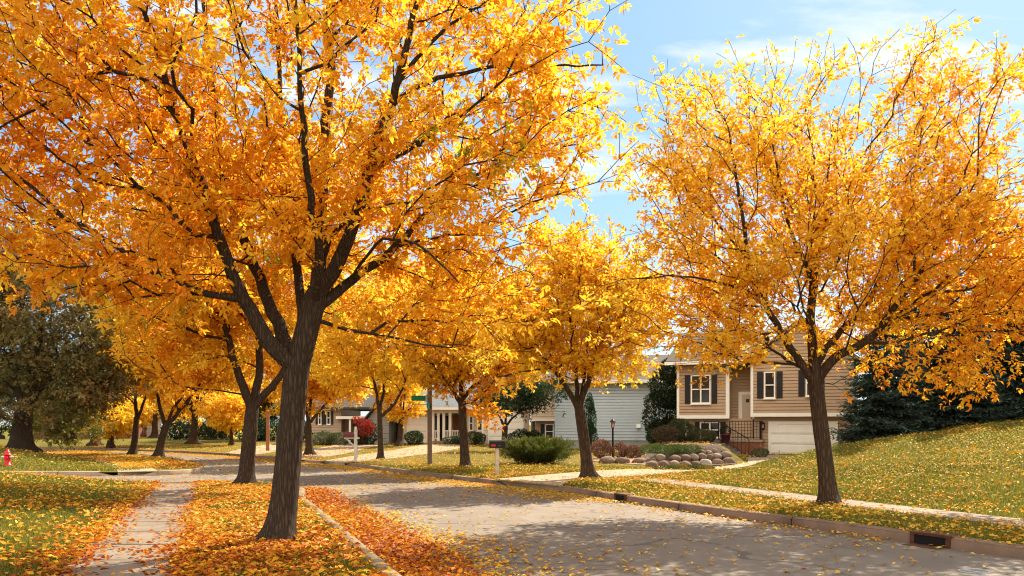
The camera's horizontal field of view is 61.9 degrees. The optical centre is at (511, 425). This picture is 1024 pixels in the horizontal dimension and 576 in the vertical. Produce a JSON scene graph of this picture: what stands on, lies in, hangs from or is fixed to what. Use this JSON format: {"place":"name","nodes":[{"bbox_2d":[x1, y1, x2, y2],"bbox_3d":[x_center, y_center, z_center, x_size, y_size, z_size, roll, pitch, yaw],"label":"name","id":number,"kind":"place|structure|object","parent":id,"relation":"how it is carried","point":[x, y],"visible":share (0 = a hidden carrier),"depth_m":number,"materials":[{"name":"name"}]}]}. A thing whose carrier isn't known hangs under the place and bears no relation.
{"place":"outdoors","nodes":[
{"label":"outdoors","id":0,"kind":"place"},
{"bbox_2d":[9,380,115,450],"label":"olive tree","id":1,"kind":"object","parent":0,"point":[71,437],"visible":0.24,"depth_m":49.90,"materials":[{"name":"green plant"}]},
{"bbox_2d":[0,446,201,471],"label":"lawn","id":2,"kind":"structure","parent":0,"point":[45,461],"depth_m":31.42,"materials":[{"name":"green plant"}]},
{"bbox_2d":[1,449,13,465],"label":"fire hydrant","id":3,"kind":"object","parent":2,"relation":"on","point":[7,456],"visible":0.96,"depth_m":29.70,"materials":[{"name":"red metal"}]},
{"bbox_2d":[0,205,154,452],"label":"dark tree","id":4,"kind":"object","parent":2,"relation":"on","point":[44,364],"visible":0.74,"depth_m":36.86,"materials":[{"name":"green plant"}]},
{"bbox_2d":[78,310,199,453],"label":"street tree","id":5,"kind":"object","parent":2,"relation":"on","point":[133,448],"visible":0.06,"depth_m":44.27,"materials":[{"name":"brown plant"}]},
{"bbox_2d":[99,289,270,457],"bbox_3d":[-15.345,-2.642,39.996,8.030,8.848,7.232,0,0,0],"label":"street tree","id":6,"kind":"object","parent":2,"relation":"on","point":[213,380],"visible":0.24,"depth_m":39.40,"materials":[{"name":"brown plant"}]},
{"bbox_2d":[52,453,156,474],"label":"sidewalk","id":7,"kind":"structure","parent":0,"point":[131,472],"depth_m":28.36,"materials":[{"name":"concrete"}]},
{"bbox_2d":[58,484,196,575],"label":"sidewalk","id":8,"kind":"structure","parent":0,"point":[117,563],"depth_m":11.33,"materials":[{"name":"concrete"}]},
{"bbox_2d":[227,443,304,455],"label":"driveway","id":9,"kind":"structure","parent":0,"point":[262,450],"depth_m":49.58,"materials":[{"name":"concrete"}]},
{"bbox_2d":[301,443,386,461],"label":"driveway","id":10,"kind":"structure","parent":0,"point":[332,451],"depth_m":48.93,"materials":[{"name":"concrete"}]},
{"bbox_2d":[324,444,469,464],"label":"driveway","id":11,"kind":"structure","parent":0,"point":[370,457],"depth_m":43.39,"materials":[{"name":"concrete"}]},
{"bbox_2d":[0,418,1023,575],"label":"lawn","id":12,"kind":"structure","parent":0,"point":[142,441],"depth_m":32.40,"materials":[{"name":"green plant"}]},
{"bbox_2d":[0,340,50,438],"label":"dark tree","id":13,"kind":"object","parent":12,"relation":"on","point":[2,428],"visible":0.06,"depth_m":60.25,"materials":[{"name":"green plant"}]},
{"bbox_2d":[33,407,151,438],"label":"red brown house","id":14,"kind":"structure","parent":12,"relation":"on","point":[142,432],"depth_m":82.00,"materials":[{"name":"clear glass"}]},
{"bbox_2d":[72,372,133,445],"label":"street tree","id":15,"kind":"object","parent":12,"relation":"on","point":[95,443],"depth_m":59.72,"materials":[{"name":"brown plant"}]},
{"bbox_2d":[81,391,154,447],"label":"street tree","id":16,"kind":"object","parent":12,"relation":"on","point":[126,414],"visible":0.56,"depth_m":55.57,"materials":[{"name":"brown plant"}]},
{"bbox_2d":[129,391,202,437],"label":"street tree","id":17,"kind":"object","parent":12,"relation":"on","point":[154,416],"visible":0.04,"depth_m":81.84,"materials":[{"name":"brown plant"}]},
{"bbox_2d":[147,400,188,436],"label":"white house","id":18,"kind":"structure","parent":12,"relation":"on","point":[149,429],"depth_m":88.03,"materials":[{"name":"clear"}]},
{"bbox_2d":[160,419,190,439],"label":"hedge shrub","id":19,"kind":"object","parent":12,"relation":"on","point":[181,435],"visible":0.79,"depth_m":69.77,"materials":[{"name":"green plant"}]},
{"bbox_2d":[171,418,204,439],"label":"hedge shrub","id":20,"kind":"object","parent":12,"relation":"on","point":[188,428],"visible":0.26,"depth_m":70.84,"materials":[{"name":"green plant"}]},
{"bbox_2d":[183,418,223,439],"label":"hedge shrub","id":21,"kind":"object","parent":12,"relation":"on","point":[203,433],"visible":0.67,"depth_m":69.77,"materials":[{"name":"green plant"}]},
{"bbox_2d":[147,352,263,443],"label":"street tree","id":22,"kind":"object","parent":12,"relation":"on","point":[193,436],"visible":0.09,"depth_m":61.77,"materials":[{"name":"brown plant"}]},
{"bbox_2d":[206,425,234,439],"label":"hedge shrub","id":23,"kind":"object","parent":12,"relation":"on","point":[221,437],"visible":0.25,"depth_m":70.80,"materials":[{"name":"green plant"}]},
{"bbox_2d":[187,388,260,444],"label":"street tree","id":24,"kind":"object","parent":12,"relation":"on","point":[224,416],"visible":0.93,"depth_m":58.06,"materials":[{"name":"yellow plant"}]},
{"bbox_2d":[178,393,279,435],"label":"dark tree","id":25,"kind":"object","parent":12,"relation":"on","point":[274,417],"visible":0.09,"depth_m":91.45,"materials":[{"name":"brown plant"}]},
{"bbox_2d":[77,130,404,484],"bbox_3d":[-6.726,-2.807,21.563,7.748,9.187,6.508,0,0,-35],"label":"street tree","id":26,"kind":"object","parent":12,"relation":"on","point":[222,329],"visible":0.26,"depth_m":20.90,"materials":[{"name":"orange plant"}]},
{"bbox_2d":[234,420,265,440],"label":"hedge shrub","id":27,"kind":"object","parent":12,"relation":"on","point":[258,436],"visible":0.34,"depth_m":65.77,"materials":[{"name":"green plant"}]},
{"bbox_2d":[235,358,282,438],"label":"street tree","id":28,"kind":"object","parent":12,"relation":"on","point":[267,404],"visible":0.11,"depth_m":70.96,"materials":[{"name":"brown plant"}]},
{"bbox_2d":[240,417,278,440],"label":"hedge shrub","id":29,"kind":"object","parent":12,"relation":"on","point":[272,423],"visible":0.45,"depth_m":65.82,"materials":[{"name":"green plant"}]},
{"bbox_2d":[266,410,269,450],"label":"wooden pole","id":30,"kind":"object","parent":12,"relation":"on","point":[267,433],"visible":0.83,"depth_m":48.90,"materials":[{"name":"brown wood"}]},
{"bbox_2d":[252,284,380,454],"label":"street tree","id":31,"kind":"object","parent":12,"relation":"on","point":[274,367],"visible":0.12,"depth_m":42.27,"materials":[{"name":"brown plant"}]},
{"bbox_2d":[0,0,649,541],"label":"street tree","id":32,"kind":"object","parent":12,"relation":"on","point":[218,200],"visible":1,"depth_m":10.60,"materials":[{"name":"orange plant"}]},
{"bbox_2d":[312,430,350,444],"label":"flowering shrub","id":33,"kind":"object","parent":12,"relation":"on","point":[327,439],"visible":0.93,"depth_m":57.82,"materials":[{"name":"green plant"}]},
{"bbox_2d":[343,426,359,460],"bbox_3d":[-6.676,0.880,35.541,0.660,1.660,0.200,0,0,4],"label":"mailbox","id":34,"kind":"object","parent":12,"relation":"on","point":[347,436],"visible":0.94,"depth_m":35.47,"materials":[{"name":"white paint"}]},
{"bbox_2d":[307,384,403,443],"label":"grey brown house","id":35,"kind":"structure","parent":12,"relation":"on","point":[332,420],"depth_m":60.90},
{"bbox_2d":[327,411,330,424],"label":"window","id":36,"kind":"structure","parent":35,"relation":"in","point":[328,412],"depth_m":60.88,"materials":[{"name":"white glass"}]},
{"bbox_2d":[351,416,377,444],"bbox_3d":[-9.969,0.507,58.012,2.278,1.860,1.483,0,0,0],"label":"burning bush","id":37,"kind":"object","parent":12,"relation":"on","point":[369,440],"visible":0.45,"depth_m":57.83,"materials":[{"name":"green plant"}]},
{"bbox_2d":[368,344,426,445],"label":"street tree","id":38,"kind":"object","parent":12,"relation":"on","point":[398,415],"visible":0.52,"depth_m":55.33,"materials":[{"name":"brown plant"}]},
{"bbox_2d":[309,250,491,459],"bbox_3d":[-5.194,-3.037,38.003,8.722,9.661,6.825,0,0,-21],"label":"street tree","id":39,"kind":"object","parent":12,"relation":"on","point":[383,370],"visible":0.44,"depth_m":36.57,"materials":[{"name":"brown plant"}]},
{"bbox_2d":[404,430,423,444],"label":"round shrub","id":40,"kind":"object","parent":12,"relation":"on","point":[409,438],"visible":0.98,"depth_m":56.80,"materials":[{"name":"green plant"}]},
{"bbox_2d":[411,384,431,464],"bbox_3d":[-3.429,-0.030,31.994,0.785,3.500,1.035,0,0,0],"label":"street sign","id":41,"kind":"object","parent":12,"relation":"on","point":[427,399],"visible":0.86,"depth_m":32.34,"materials":[{"name":"metal"}]},
{"bbox_2d":[399,383,481,442],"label":"porch house","id":42,"kind":"structure","parent":12,"relation":"on","point":[445,421],"depth_m":59.91,"materials":[{"name":"beige"}]},
{"bbox_2d":[408,419,425,442],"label":"garage door","id":43,"kind":"structure","parent":42,"relation":"in","point":[417,424],"depth_m":59.93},
{"bbox_2d":[445,415,448,431],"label":"window","id":44,"kind":"structure","parent":42,"relation":"in","point":[446,416],"depth_m":61.53,"materials":[{"name":"black glass"}]},
{"bbox_2d":[468,415,473,431],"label":"window","id":45,"kind":"structure","parent":42,"relation":"in","point":[471,419],"depth_m":59.71,"materials":[{"name":"white glass"}]},
{"bbox_2d":[476,417,481,431],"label":"window","id":46,"kind":"structure","parent":42,"relation":"in","point":[479,429],"depth_m":59.71,"materials":[{"name":"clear glass"}]},
{"bbox_2d":[441,435,459,444],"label":"shrub","id":47,"kind":"object","parent":12,"relation":"on","point":[455,440],"visible":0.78,"depth_m":56.83,"materials":[{"name":"green plant"}]},
{"bbox_2d":[378,258,558,466],"bbox_3d":[-1.595,-2.263,30.924,6.566,8.107,5.920,0,0,-13],"label":"street tree","id":48,"kind":"object","parent":12,"relation":"on","point":[456,371],"visible":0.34,"depth_m":30.12,"materials":[{"name":"brown plant"}]},
{"bbox_2d":[468,431,486,444],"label":"round shrub","id":49,"kind":"object","parent":12,"relation":"on","point":[475,439],"visible":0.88,"depth_m":56.33,"materials":[{"name":"green plant"}]},
{"bbox_2d":[489,440,504,475],"bbox_3d":[-0.439,1.077,25.156,0.460,1.265,0.221,0,0,-8],"label":"mailbox","id":50,"kind":"object","parent":12,"relation":"on","point":[496,444],"visible":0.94,"depth_m":25.11,"materials":[{"name":"white paint"}]},
{"bbox_2d":[0,417,1023,575],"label":"fallen leaves","id":51,"kind":"object","parent":12,"relation":"on","point":[192,540],"visible":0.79,"depth_m":13.74,"materials":[{"name":"orange plant"}]},
{"bbox_2d":[477,361,554,444],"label":"beige house","id":52,"kind":"structure","parent":12,"relation":"on","point":[544,424],"depth_m":56.95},
{"bbox_2d":[490,416,520,440],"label":"garage door","id":53,"kind":"structure","parent":52,"relation":"in","point":[515,423],"depth_m":56.98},
{"bbox_2d":[545,424,553,439],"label":"window","id":54,"kind":"structure","parent":52,"relation":"in","point":[549,428],"depth_m":56.59,"materials":[{"name":"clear glass"}]},
{"bbox_2d":[473,374,574,450],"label":"garden tree","id":55,"kind":"object","parent":12,"relation":"on","point":[528,398],"visible":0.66,"depth_m":46.62,"materials":[{"name":"green plant"}]},
{"bbox_2d":[507,427,542,441],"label":"clipped shrub","id":56,"kind":"object","parent":12,"relation":"on","point":[523,432],"visible":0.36,"depth_m":49.82,"materials":[{"name":"green plant"}]},
{"bbox_2d":[493,435,579,463],"bbox_3d":[1.095,0.920,33.131,3.034,1.242,2.942,0,0,30],"label":"juniper shrub","id":57,"kind":"object","parent":12,"relation":"on","point":[537,450],"visible":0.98,"depth_m":32.56,"materials":[{"name":"green plant"}]},
{"bbox_2d":[464,201,688,477],"bbox_3d":[1.796,-2.207,24.185,6.575,7.973,5.695,0,0,0],"label":"street tree","id":58,"kind":"object","parent":12,"relation":"on","point":[569,271],"visible":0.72,"depth_m":23.54,"materials":[{"name":"yellow plant"}]},
{"bbox_2d":[584,392,598,450],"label":"arborvitae","id":59,"kind":"object","parent":12,"relation":"on","point":[592,429],"visible":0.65,"depth_m":43.88,"materials":[{"name":"green plant"}]},
{"bbox_2d":[547,355,676,447],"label":"blue house","id":60,"kind":"structure","parent":12,"relation":"on","point":[621,407],"depth_m":49.14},
{"bbox_2d":[592,457,653,464],"bbox_3d":[4.470,1.426,34.875,3.141,0.218,4.775,0,0,0],"label":"mulch bed","id":61,"kind":"object","parent":12,"relation":"on","point":[631,460],"visible":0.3,"depth_m":34.70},
{"bbox_2d":[591,439,612,457],"bbox_3d":[3.836,1.035,36.489,1.000,0.933,0.941,0,0,0],"label":"brown shrub","id":62,"kind":"object","parent":61,"relation":"on","point":[603,444],"visible":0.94,"depth_m":36.35,"materials":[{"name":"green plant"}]},
{"bbox_2d":[599,456,614,463],"bbox_3d":[3.728,1.416,33.498,0.642,0.426,0.825,0,0,-3],"label":"boulder","id":63,"kind":"object","parent":61,"relation":"on","point":[607,459],"visible":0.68,"depth_m":33.21,"materials":[{"name":"brown stone"}]},
{"bbox_2d":[610,419,615,457],"bbox_3d":[4.347,0.621,36.800,0.277,1.820,0.277,0,0,22],"label":"lamp post","id":64,"kind":"object","parent":61,"relation":"on","point":[612,421],"visible":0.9,"depth_m":36.76,"materials":[{"name":"metal"}]},
{"bbox_2d":[615,457,629,463],"bbox_3d":[4.322,1.432,33.510,0.643,0.354,0.518,0,0,-19],"label":"boulder","id":65,"kind":"object","parent":61,"relation":"on","point":[621,460],"visible":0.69,"depth_m":33.31,"materials":[{"name":"brown stone"}]},
{"bbox_2d":[612,441,641,457],"bbox_3d":[4.928,1.084,36.521,1.356,0.822,0.832,0,0,0],"label":"brown shrub","id":66,"kind":"object","parent":61,"relation":"on","point":[624,449],"visible":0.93,"depth_m":36.38,"materials":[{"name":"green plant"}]},
{"bbox_2d":[632,458,643,462],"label":"boulder","id":67,"kind":"object","parent":61,"relation":"on","point":[638,460],"visible":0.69,"depth_m":33.32,"materials":[{"name":"brown stone"}]},
{"bbox_2d":[645,461,657,466],"bbox_3d":[5.284,1.559,32.307,0.496,0.426,0.528,0,0,16],"label":"boulder","id":68,"kind":"object","parent":12,"relation":"on","point":[651,463],"visible":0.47,"depth_m":32.10,"materials":[{"name":"grey stone"}]},
{"bbox_2d":[645,431,662,443],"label":"round shrub","id":69,"kind":"object","parent":12,"relation":"on","point":[648,435],"visible":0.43,"depth_m":41.92,"materials":[{"name":"green plant"}]},
{"bbox_2d":[641,357,684,440],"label":"bushy tree","id":70,"kind":"object","parent":12,"relation":"on","point":[660,397],"visible":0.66,"depth_m":43.69,"materials":[{"name":"green plant"}]},
{"bbox_2d":[651,425,682,442],"bbox_3d":[7.076,0.413,38.968,1.521,0.890,1.118,0,0,0],"label":"garden shrub","id":71,"kind":"object","parent":12,"relation":"on","point":[667,428],"visible":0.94,"depth_m":38.82,"materials":[{"name":"brown plant"}]},
{"bbox_2d":[668,417,696,441],"bbox_3d":[7.828,0.238,39.476,1.603,1.221,1.216,0,0,0],"label":"garden shrub","id":72,"kind":"object","parent":12,"relation":"on","point":[686,424],"visible":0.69,"depth_m":39.31,"materials":[{"name":"green plant"}]},
{"bbox_2d":[652,463,714,469],"bbox_3d":[5.918,1.453,29.255,2.252,0.305,1.252,0,0,0],"label":"ground cover plant","id":73,"kind":"object","parent":12,"relation":"on","point":[682,466],"visible":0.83,"depth_m":28.98,"materials":[{"name":"green plant"}]},
{"bbox_2d":[643,442,736,464],"bbox_3d":[7.068,1.153,35.253,3.736,0.771,5.943,0,0,0],"label":"soil bed","id":74,"kind":"object","parent":12,"relation":"on","point":[709,446],"visible":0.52,"depth_m":34.33,"materials":[{"name":"brown soil"}]},
{"bbox_2d":[655,454,664,461],"bbox_3d":[5.719,1.280,32.900,0.390,0.331,0.389,0,0,-9],"label":"boulder","id":75,"kind":"object","parent":74,"relation":"on","point":[659,457],"visible":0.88,"depth_m":32.76,"materials":[{"name":"brown stone"}]},
{"bbox_2d":[639,443,704,453],"bbox_3d":[6.462,0.963,34.416,2.743,0.467,2.101,0,0,0],"label":"ground cover plant","id":76,"kind":"object","parent":74,"relation":"on","point":[660,448],"visible":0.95,"depth_m":33.98,"materials":[{"name":"green plant"}]},
{"bbox_2d":[670,455,680,461],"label":"boulder","id":77,"kind":"object","parent":74,"relation":"on","point":[676,457],"visible":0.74,"depth_m":32.88,"materials":[{"name":"brown stone"}]},
{"bbox_2d":[680,454,690,461],"bbox_3d":[6.729,1.306,33.142,0.415,0.350,0.425,0,0,22],"label":"boulder","id":78,"kind":"object","parent":74,"relation":"on","point":[685,457],"visible":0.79,"depth_m":32.99,"materials":[{"name":"stone"}]},
{"bbox_2d":[690,454,698,460],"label":"boulder","id":79,"kind":"object","parent":12,"relation":"on","point":[694,457],"visible":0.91,"depth_m":33.12,"materials":[{"name":"brown stone"}]},
{"bbox_2d":[685,428,717,442],"bbox_3d":[8.618,0.501,38.824,1.506,0.765,1.204,0,0,0],"label":"garden shrub","id":80,"kind":"object","parent":12,"relation":"on","point":[690,435],"visible":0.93,"depth_m":38.56,"materials":[{"name":"green plant"}]},
{"bbox_2d":[698,453,706,460],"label":"boulder","id":81,"kind":"object","parent":12,"relation":"on","point":[702,456],"visible":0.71,"depth_m":33.24,"materials":[{"name":"brown stone"}]},
{"bbox_2d":[699,459,711,464],"bbox_3d":[7.469,1.521,32.910,0.503,0.437,0.545,0,0,3],"label":"boulder","id":82,"kind":"object","parent":12,"relation":"on","point":[706,461],"visible":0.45,"depth_m":32.71,"materials":[{"name":"grey stone"}]},
{"bbox_2d":[721,451,731,458],"bbox_3d":[8.469,1.218,33.734,0.434,0.384,0.473,0,0,9],"label":"boulder","id":83,"kind":"object","parent":12,"relation":"on","point":[724,454],"visible":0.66,"depth_m":33.57,"materials":[{"name":"beige stone"}]},
{"bbox_2d":[722,457,735,462],"bbox_3d":[8.419,1.475,33.146,0.539,0.460,0.582,0,0,34],"label":"boulder","id":84,"kind":"object","parent":12,"relation":"on","point":[728,460],"visible":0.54,"depth_m":32.95,"materials":[{"name":"brown stone"}]},
{"bbox_2d":[750,447,769,456],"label":"shrub","id":85,"kind":"object","parent":12,"relation":"on","point":[763,451],"visible":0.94,"depth_m":36.10,"materials":[{"name":"green plant"}]},
{"bbox_2d":[664,322,858,454],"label":"brown house","id":86,"kind":"structure","parent":12,"relation":"on","point":[759,406],"depth_m":39.65,"materials":[{"name":"beige"}]},
{"bbox_2d":[690,375,710,404],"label":"window","id":87,"kind":"structure","parent":86,"relation":"in","point":[699,396],"depth_m":40.96,"materials":[{"name":"white glass"}]},
{"bbox_2d":[700,422,719,438],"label":"window","id":88,"kind":"structure","parent":86,"relation":"in","point":[707,424],"depth_m":41.19,"materials":[{"name":"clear glass"}]},
{"bbox_2d":[720,425,731,442],"bbox_3d":[9.892,0.391,39.526,0.579,0.869,0.578,0,0,0],"label":"flower pot","id":89,"kind":"object","parent":86,"relation":"on","point":[728,435],"visible":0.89,"depth_m":39.39,"materials":[{"name":"brown ceramic"}]},
{"bbox_2d":[742,395,752,418],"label":"front door","id":90,"kind":"structure","parent":86,"relation":"in","point":[746,399],"depth_m":41.05,"materials":[{"name":"beige wood"}]},
{"bbox_2d":[763,372,775,399],"bbox_3d":[11.898,-1.826,39.421,0.560,1.284,0.078,0,0,24],"label":"window","id":91,"kind":"structure","parent":86,"relation":"in","point":[769,382],"depth_m":39.44,"materials":[{"name":"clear glass"}]},
{"bbox_2d":[771,424,834,453],"bbox_3d":[13.365,0.875,39.229,2.800,1.850,0.096,0,0,24],"label":"garage door","id":92,"kind":"structure","parent":86,"relation":"in","point":[785,438],"depth_m":39.40,"materials":[{"name":"metal"}]},
{"bbox_2d":[582,9,1023,504],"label":"street tree","id":93,"kind":"object","parent":12,"relation":"on","point":[935,231],"visible":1,"depth_m":15.86,"materials":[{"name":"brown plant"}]},
{"bbox_2d":[829,276,942,444],"bbox_3d":[14.550,-2.200,33.288,4.659,7.833,4.876,0,0,0],"label":"spruce tree","id":94,"kind":"object","parent":12,"relation":"on","point":[875,415],"visible":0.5,"depth_m":32.69,"materials":[{"name":"green plant"}]},
{"bbox_2d":[882,255,949,409],"bbox_3d":[18.730,-4.968,39.445,5.065,10.517,5.169,0,0,0],"label":"spruce tree","id":95,"kind":"object","parent":12,"relation":"on","point":[916,328],"visible":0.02,"depth_m":39.05,"materials":[{"name":"green plant"}]},
{"bbox_2d":[894,258,1021,430],"bbox_3d":[17.574,-3.270,33.917,5.094,7.203,5.393,0,0,0],"label":"spruce tree","id":96,"kind":"object","parent":12,"relation":"on","point":[951,414],"visible":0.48,"depth_m":33.19,"materials":[{"name":"green plant"}]},
{"bbox_2d":[959,285,1021,379],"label":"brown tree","id":97,"kind":"object","parent":12,"relation":"on","point":[982,315],"depth_m":39.69,"materials":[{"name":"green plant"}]},
{"bbox_2d":[976,246,1023,419],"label":"spruce tree","id":98,"kind":"object","parent":12,"relation":"on","point":[1017,399],"visible":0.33,"depth_m":34.26,"materials":[{"name":"green plant"}]},
{"bbox_2d":[0,0,1023,425],"label":"sky","id":99,"kind":"structure","parent":0,"point":[672,30],"materials":[{"name":"blue"}]},
{"bbox_2d":[46,450,1023,575],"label":"road","id":100,"kind":"structure","parent":0,"point":[754,558],"depth_m":12.41,"materials":[{"name":"grey asphalt"}]},
{"bbox_2d":[0,451,202,475],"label":"curb","id":101,"kind":"structure","parent":100,"relation":"on","point":[155,473],"depth_m":27.71,"materials":[{"name":"concrete"}]},
{"bbox_2d":[154,482,400,575],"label":"curb","id":102,"kind":"structure","parent":100,"relation":"on","point":[375,559],"depth_m":10.97,"materials":[{"name":"grey concrete"}]},
{"bbox_2d":[39,447,1023,559],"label":"curb","id":103,"kind":"structure","parent":100,"relation":"on","point":[1006,549],"depth_m":14.51,"materials":[{"name":"concrete"}]},
{"bbox_2d":[608,492,635,502],"bbox_3d":[2.350,1.579,18.417,0.500,0.202,0.480,0,0,-24],"label":"storm drain","id":104,"kind":"object","parent":100,"relation":"on","point":[620,496],"visible":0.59,"depth_m":18.41,"materials":[{"name":"metal"}]},
{"bbox_2d":[902,530,963,548],"bbox_3d":[5.717,1.579,11.655,0.500,0.202,0.620,0,0,-26],"label":"storm drain","id":105,"kind":"object","parent":100,"relation":"on","point":[922,539],"visible":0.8,"depth_m":11.63,"materials":[{"name":"metal"}]},
{"bbox_2d":[957,568,990,573],"bbox_3d":[5.196,1.659,9.600,0.340,0.042,0.340,0,0,0],"label":"valve cover","id":106,"kind":"object","parent":100,"relation":"on","point":[973,571],"visible":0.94,"depth_m":9.57,"materials":[{"name":"grey metal"}]},
{"bbox_2d":[496,455,784,488],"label":"driveway","id":107,"kind":"structure","parent":0,"point":[538,479],"depth_m":24.91,"materials":[{"name":"concrete"}]},
{"bbox_2d":[641,479,1023,526],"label":"sidewalk","id":108,"kind":"structure","parent":0,"point":[949,514],"depth_m":15.86,"materials":[{"name":"concrete"}]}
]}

